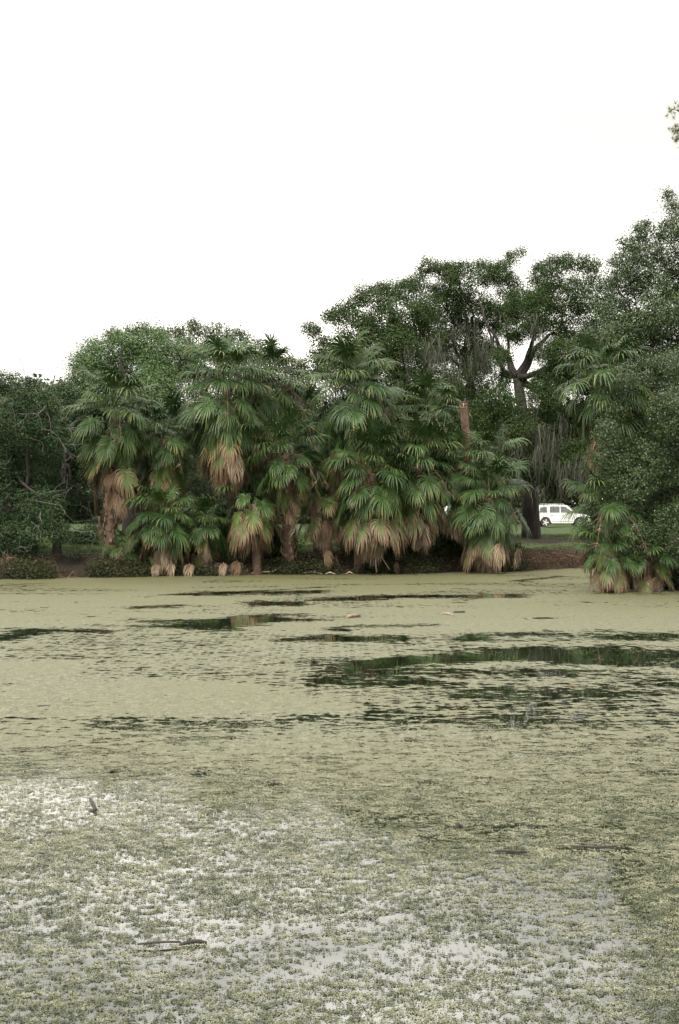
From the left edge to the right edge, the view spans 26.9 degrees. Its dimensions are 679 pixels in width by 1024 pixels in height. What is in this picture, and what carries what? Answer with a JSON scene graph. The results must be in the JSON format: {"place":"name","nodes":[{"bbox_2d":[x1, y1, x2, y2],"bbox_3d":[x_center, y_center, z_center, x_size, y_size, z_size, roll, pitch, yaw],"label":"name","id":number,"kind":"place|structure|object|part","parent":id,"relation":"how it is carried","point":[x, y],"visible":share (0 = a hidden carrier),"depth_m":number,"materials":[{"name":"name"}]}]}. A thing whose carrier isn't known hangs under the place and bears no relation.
{"place":"outdoors","nodes":[
{"label":"outdoors","id":0,"kind":"place"},
{"bbox_2d":[36,533,606,555],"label":"grass","id":1,"kind":"structure","parent":0,"point":[299,537],"depth_m":61.90,"materials":[{"name":"plant"}]},
{"bbox_2d":[0,568,678,1023],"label":"water","id":2,"kind":"structure","parent":0,"point":[392,670],"depth_m":9.66,"materials":[{"name":"green liquid"}]},
{"bbox_2d":[89,798,96,810],"bbox_3d":[-1.989,2.366,11.509,0.034,0.058,0.290,0,0,-18],"label":"floating stick","id":3,"kind":"object","parent":2,"relation":"on","point":[93,805],"visible":1,"depth_m":11.51,"materials":[{"name":"grey wood"}]},
{"bbox_2d":[151,564,159,574],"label":"fallen frond","id":4,"kind":"object","parent":2,"relation":"in","point":[155,568],"visible":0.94,"depth_m":52.62,"materials":[{"name":"beige plant"}]},
{"bbox_2d":[137,940,180,944],"bbox_3d":[-0.995,2.378,7.855,0.240,0.018,0.016,0,0,-9],"label":"floating stick","id":5,"kind":"object","parent":2,"relation":"on","point":[153,942],"visible":1,"depth_m":7.85,"materials":[{"name":"brown wood"}]},
{"bbox_2d":[166,563,174,576],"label":"fallen frond","id":6,"kind":"object","parent":2,"relation":"in","point":[171,569],"visible":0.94,"depth_m":52.66,"materials":[{"name":"beige plant"}]},
{"bbox_2d":[183,563,193,576],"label":"fallen frond","id":7,"kind":"object","parent":2,"relation":"on","point":[190,571],"visible":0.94,"depth_m":52.71,"materials":[{"name":"beige plant"}]},
{"bbox_2d":[179,939,206,945],"bbox_3d":[-0.812,2.386,7.888,0.159,0.030,0.031,0,0,-17],"label":"floating log","id":8,"kind":"object","parent":2,"relation":"on","point":[192,941],"visible":1,"depth_m":7.88,"materials":[{"name":"brown wood"}]},
{"bbox_2d":[219,562,226,575],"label":"fallen frond","id":9,"kind":"object","parent":2,"relation":"in","point":[222,567],"visible":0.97,"depth_m":52.99,"materials":[{"name":"beige plant"}]},
{"bbox_2d":[228,560,242,575],"bbox_3d":[-3.923,2.205,53.434,0.612,0.790,0.111,0,0,21],"label":"fallen frond","id":10,"kind":"object","parent":2,"relation":"in","point":[237,570],"visible":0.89,"depth_m":53.44,"materials":[{"name":"brown plant"}]},
{"bbox_2d":[0,719,678,1023],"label":"duckweed","id":11,"kind":"object","parent":2,"relation":"on","point":[649,972],"visible":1,"depth_m":9.37,"materials":[{"name":"green plant"}]},
{"bbox_2d":[0,568,678,819],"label":"duckweed","id":12,"kind":"object","parent":2,"relation":"on","point":[40,681],"visible":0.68,"depth_m":21.08,"materials":[{"name":"plant"}]},
{"bbox_2d":[345,614,360,617],"bbox_3d":[0.306,2.361,32.274,0.080,0.102,0.655,0,0,27],"label":"floating stick","id":13,"kind":"object","parent":2,"relation":"on","point":[353,615],"visible":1,"depth_m":32.21,"materials":[{"name":"beige wood"}]},
{"bbox_2d":[454,822,463,828],"bbox_3d":[0.901,2.382,10.767,0.059,0.062,0.071,0,0,34],"label":"floating stick","id":14,"kind":"object","parent":2,"relation":"on","point":[458,825],"visible":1,"depth_m":10.77,"materials":[{"name":"brown wood"}]},
{"bbox_2d":[496,850,526,852],"bbox_3d":[1.206,2.380,9.982,0.219,0.015,0.027,0,0,8],"label":"floating stick","id":15,"kind":"object","parent":2,"relation":"on","point":[520,851],"visible":1,"depth_m":9.98,"materials":[{"name":"brown wood"}]},
{"bbox_2d":[513,548,521,566],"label":"fallen frond","id":16,"kind":"object","parent":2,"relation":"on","point":[518,552],"visible":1,"depth_m":56.10,"materials":[{"name":"brown plant"}]},
{"bbox_2d":[571,845,616,847],"bbox_3d":[1.813,2.375,10.107,0.334,0.027,0.050,0,0,-3],"label":"floating stick","id":17,"kind":"object","parent":2,"relation":"on","point":[587,846],"visible":1,"depth_m":10.10,"materials":[{"name":"brown wood"}]},
{"bbox_2d":[657,580,666,592],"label":"branch","id":18,"kind":"object","parent":2,"relation":"in","point":[661,589],"visible":0.35,"depth_m":42.94,"materials":[{"name":"brown wood"}]},
{"bbox_2d":[0,520,678,589],"bbox_3d":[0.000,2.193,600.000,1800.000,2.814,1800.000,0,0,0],"label":"ground","id":19,"kind":"structure","parent":0,"point":[551,528],"depth_m":56.81,"materials":[{"name":"brown soil"}]},
{"bbox_2d":[0,354,96,559],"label":"shore tree","id":20,"kind":"object","parent":19,"relation":"on","point":[29,499],"visible":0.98,"depth_m":52.98,"materials":[{"name":"green plant"}]},
{"bbox_2d":[32,379,105,553],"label":"shore tree","id":21,"kind":"object","parent":19,"relation":"on","point":[87,505],"visible":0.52,"depth_m":56.15,"materials":[{"name":"green plant"}]},
{"bbox_2d":[61,519,101,545],"bbox_3d":[-11.584,1.109,62.597,2.129,1.712,2.287,0,0,25],"label":"shrub","id":22,"kind":"object","parent":19,"relation":"on","point":[75,536],"visible":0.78,"depth_m":62.33,"materials":[{"name":"green plant"}]},
{"bbox_2d":[58,356,161,561],"bbox_3d":[-8.637,-1.859,54.005,3.973,8.055,3.670,0,0,0],"label":"palm tree","id":23,"kind":"object","parent":19,"relation":"on","point":[108,455],"visible":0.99,"depth_m":53.48,"materials":[{"name":"green plant"}]},
{"bbox_2d":[98,528,145,563],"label":"palm tree","id":24,"kind":"object","parent":19,"relation":"on","point":[132,554],"visible":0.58,"depth_m":53.54,"materials":[{"name":"green plant"}]},
{"bbox_2d":[57,318,211,536],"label":"broadleaf tree","id":25,"kind":"object","parent":19,"relation":"on","point":[164,371],"visible":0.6,"depth_m":79.66,"materials":[{"name":"green plant"}]},
{"bbox_2d":[100,385,177,548],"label":"palm tree","id":26,"kind":"object","parent":19,"relation":"on","point":[138,476],"visible":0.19,"depth_m":57.07,"materials":[{"name":"green plant"}]},
{"bbox_2d":[119,480,198,574],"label":"palm tree","id":27,"kind":"object","parent":19,"relation":"on","point":[157,535],"visible":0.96,"depth_m":53.15,"materials":[{"name":"green plant"}]},
{"bbox_2d":[125,391,198,519],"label":"palm tree","id":28,"kind":"object","parent":19,"relation":"on","point":[166,473],"visible":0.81,"depth_m":54.86,"materials":[{"name":"green plant"}]},
{"bbox_2d":[136,506,229,555],"bbox_3d":[-6.163,1.055,56.633,3.808,2.925,3.251,0,0,-23],"label":"shrub","id":29,"kind":"object","parent":19,"relation":"on","point":[183,548],"visible":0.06,"depth_m":55.97,"materials":[{"name":"green plant"}]},
{"bbox_2d":[171,487,235,566],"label":"palm tree","id":30,"kind":"object","parent":19,"relation":"on","point":[205,547],"visible":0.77,"depth_m":54.29,"materials":[{"name":"green plant"}]},
{"bbox_2d":[99,313,313,523],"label":"oak tree","id":31,"kind":"object","parent":19,"relation":"on","point":[203,484],"visible":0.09,"depth_m":88.79,"materials":[{"name":"green plant"}]},
{"bbox_2d":[175,329,281,551],"bbox_3d":[-4.357,-2.559,54.742,4.053,9.131,4.355,0,0,33],"label":"palm tree","id":32,"kind":"object","parent":19,"relation":"on","point":[223,440],"visible":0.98,"depth_m":54.03,"materials":[{"name":"green plant"}]},
{"bbox_2d":[213,485,288,574],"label":"palm tree","id":33,"kind":"object","parent":19,"relation":"on","point":[255,529],"visible":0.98,"depth_m":53.83,"materials":[{"name":"green plant"}]},
{"bbox_2d":[197,496,304,557],"bbox_3d":[-3.744,0.960,57.516,4.735,3.165,3.174,0,0,0],"label":"shrub","id":34,"kind":"object","parent":19,"relation":"on","point":[277,547],"visible":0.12,"depth_m":56.84,"materials":[{"name":"green plant"}]},
{"bbox_2d":[224,399,280,546],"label":"palm tree","id":35,"kind":"object","parent":19,"relation":"on","point":[255,477],"visible":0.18,"depth_m":56.90,"materials":[{"name":"green plant"}]},
{"bbox_2d":[225,489,282,557],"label":"palm tree","id":36,"kind":"object","parent":19,"relation":"on","point":[260,497],"visible":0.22,"depth_m":55.97,"materials":[{"name":"green plant"}]},
{"bbox_2d":[229,330,310,556],"bbox_3d":[-2.825,-2.589,56.793,3.485,9.239,3.783,0,0,-33],"label":"palm tree","id":37,"kind":"object","parent":19,"relation":"on","point":[273,352],"visible":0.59,"depth_m":56.52,"materials":[{"name":"green plant"}]},
{"bbox_2d":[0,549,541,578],"bbox_3d":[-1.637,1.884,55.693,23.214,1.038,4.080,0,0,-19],"label":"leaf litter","id":38,"kind":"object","parent":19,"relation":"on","point":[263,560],"visible":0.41,"depth_m":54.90,"materials":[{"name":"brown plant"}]},
{"bbox_2d":[0,545,549,579],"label":"bank weeds","id":39,"kind":"object","parent":19,"relation":"on","point":[26,568],"visible":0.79,"depth_m":54.43,"materials":[{"name":"green plant"}]},
{"bbox_2d":[323,549,333,566],"bbox_3d":[-0.438,1.830,54.548,0.443,0.844,0.327,-9,-2,15],"label":"fallen frond","id":40,"kind":"object","parent":39,"relation":"on","point":[326,555],"visible":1,"depth_m":54.51,"materials":[{"name":"brown plant"}]},
{"bbox_2d":[238,403,335,565],"bbox_3d":[-1.958,-0.921,53.670,3.612,6.623,3.152,0,0,42],"label":"palm tree","id":41,"kind":"object","parent":19,"relation":"on","point":[282,475],"visible":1,"depth_m":53.67,"materials":[{"name":"green plant"}]},
{"bbox_2d":[277,377,345,551],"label":"palm tree","id":42,"kind":"object","parent":19,"relation":"on","point":[314,444],"visible":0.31,"depth_m":58.04,"materials":[{"name":"green plant"}]},
{"bbox_2d":[297,482,358,564],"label":"palm tree","id":43,"kind":"object","parent":19,"relation":"on","point":[322,534],"visible":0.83,"depth_m":54.86,"materials":[{"name":"green plant"}]},
{"bbox_2d":[317,513,353,549],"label":"palm tree","id":44,"kind":"object","parent":19,"relation":"on","point":[336,543],"visible":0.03,"depth_m":57.68,"materials":[{"name":"green plant"}]},
{"bbox_2d":[0,373,678,523],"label":"distant wood","id":45,"kind":"object","parent":19,"relation":"on","point":[301,518],"visible":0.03,"depth_m":152.67,"materials":[{"name":"green plant"}]},
{"bbox_2d":[301,328,407,573],"bbox_3d":[0.589,-2.308,55.367,4.114,9.912,4.141,0,0,17],"label":"palm tree","id":46,"kind":"object","parent":19,"relation":"on","point":[346,413],"visible":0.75,"depth_m":54.71,"materials":[{"name":"green plant"}]},
{"bbox_2d":[316,408,419,566],"bbox_3d":[1.152,-0.696,54.430,4.141,6.521,3.614,0,0,0],"label":"palm tree","id":47,"kind":"object","parent":19,"relation":"on","point":[372,533],"visible":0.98,"depth_m":53.68,"materials":[{"name":"green plant"}]},
{"bbox_2d":[330,382,411,560],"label":"palm tree","id":48,"kind":"object","parent":19,"relation":"on","point":[396,418],"visible":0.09,"depth_m":55.58,"materials":[{"name":"green plant"}]},
{"bbox_2d":[334,513,452,557],"bbox_3d":[2.202,1.098,57.949,4.847,2.926,2.997,0,0,0],"label":"shrub","id":49,"kind":"object","parent":19,"relation":"on","point":[437,543],"visible":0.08,"depth_m":57.44,"materials":[{"name":"green plant"}]},
{"bbox_2d":[393,562,399,572],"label":"fallen frond","id":50,"kind":"object","parent":19,"relation":"on","point":[395,565],"visible":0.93,"depth_m":54.93,"materials":[{"name":"plant"}]},
{"bbox_2d":[291,270,512,505],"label":"oak tree","id":51,"kind":"object","parent":19,"relation":"on","point":[396,335],"visible":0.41,"depth_m":72.94,"materials":[{"name":"green plant"}]},
{"bbox_2d":[372,407,463,553],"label":"palm tree","id":52,"kind":"object","parent":19,"relation":"on","point":[422,515],"visible":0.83,"depth_m":54.71,"materials":[{"name":"green plant"}]},
{"bbox_2d":[386,367,471,554],"bbox_3d":[3.458,-1.874,57.313,3.590,7.960,3.596,0,0,-35],"label":"palm tree","id":53,"kind":"object","parent":19,"relation":"on","point":[426,384],"visible":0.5,"depth_m":57.10,"materials":[{"name":"green plant"}]},
{"bbox_2d":[419,411,497,549],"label":"palm tree","id":54,"kind":"object","parent":19,"relation":"on","point":[454,492],"visible":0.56,"depth_m":55.73,"materials":[{"name":"green plant"}]},
{"bbox_2d":[401,240,534,439],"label":"oak tree","id":55,"kind":"object","parent":19,"relation":"on","point":[463,305],"visible":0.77,"depth_m":79.72,"materials":[{"name":"green plant"}]},
{"bbox_2d":[458,399,478,563],"bbox_3d":[5.142,-1.004,56.465,0.471,6.737,2.763,0,0,17],"label":"palm stump","id":56,"kind":"object","parent":19,"relation":"on","point":[464,410],"visible":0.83,"depth_m":55.63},
{"bbox_2d":[430,520,515,562],"bbox_3d":[4.971,1.233,58.408,4.495,3.165,3.023,0,0,0],"label":"shrub","id":57,"kind":"object","parent":19,"relation":"on","point":[459,547],"visible":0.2,"depth_m":57.96,"materials":[{"name":"green plant"}]},
{"bbox_2d":[444,452,535,573],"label":"palm tree","id":58,"kind":"object","parent":19,"relation":"on","point":[487,552],"visible":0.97,"depth_m":54.95,"materials":[{"name":"green plant"}]},
{"bbox_2d":[450,416,531,510],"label":"palm tree","id":59,"kind":"object","parent":19,"relation":"on","point":[493,437],"visible":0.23,"depth_m":58.33,"materials":[{"name":"green plant"}]},
{"bbox_2d":[505,539,525,550],"bbox_3d":[6.912,1.415,60.416,2.310,1.268,1.764,0,0,0],"label":"shrub","id":60,"kind":"object","parent":19,"relation":"on","point":[516,544],"visible":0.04,"depth_m":60.30,"materials":[{"name":"green plant"}]},
{"bbox_2d":[450,247,623,537],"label":"oak tree","id":61,"kind":"object","parent":19,"relation":"on","point":[553,460],"visible":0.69,"depth_m":74.75,"materials":[{"name":"green plant"}]},
{"bbox_2d":[513,541,604,570],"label":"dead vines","id":62,"kind":"object","parent":19,"relation":"on","point":[536,557],"visible":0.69,"depth_m":60.48,"materials":[{"name":"brown plant"}]},
{"bbox_2d":[539,504,589,526],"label":"parked car","id":63,"kind":"object","parent":19,"relation":"on","point":[551,518],"visible":0.46,"depth_m":126.04,"materials":[{"name":"white paint"}]},
{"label":"side window","id":64,"kind":"part","parent":63,"relation":"part of","materials":[{"name":"grey glass"}]},
{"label":"side window","id":65,"kind":"part","parent":63,"relation":"part of","materials":[{"name":"grey glass"}]},
{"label":"side window","id":66,"kind":"part","parent":63,"relation":"part of","materials":[{"name":"grey glass"}]},
{"bbox_2d":[552,327,659,588],"bbox_3d":[8.373,-1.192,44.233,3.537,9.016,3.794,0,0,0],"label":"palm tree","id":67,"kind":"object","parent":19,"relation":"on","point":[584,410],"visible":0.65,"depth_m":43.83,"materials":[{"name":"green plant"}]},
{"bbox_2d":[560,460,651,591],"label":"palm tree","id":68,"kind":"object","parent":19,"relation":"on","point":[609,525],"visible":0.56,"depth_m":42.64,"materials":[{"name":"green plant"}]},
{"bbox_2d":[574,516,645,593],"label":"palm tree","id":69,"kind":"object","parent":19,"relation":"on","point":[613,578],"visible":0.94,"depth_m":42.03,"materials":[{"name":"green plant"}]},
{"bbox_2d":[551,343,678,588],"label":"shore bush","id":70,"kind":"object","parent":19,"relation":"on","point":[654,484],"visible":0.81,"depth_m":42.75,"materials":[{"name":"green plant"}]},
{"bbox_2d":[571,185,678,408],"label":"oak tree","id":71,"kind":"object","parent":19,"relation":"on","point":[653,323],"visible":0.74,"depth_m":57.23,"materials":[{"name":"green plant"}]},
{"bbox_2d":[619,525,678,591],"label":"palm tree","id":72,"kind":"object","parent":19,"relation":"on","point":[648,580],"visible":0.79,"depth_m":42.57,"materials":[{"name":"green plant"}]},
{"bbox_2d":[665,100,678,148],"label":"tree","id":73,"kind":"object","parent":19,"relation":"on","point":[675,130],"visible":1,"depth_m":57.52,"materials":[{"name":"green plant"}]},
{"bbox_2d":[0,0,678,512],"label":"sky","id":74,"kind":"structure","parent":0,"point":[251,163],"materials":[{"name":"white"}]}
]}

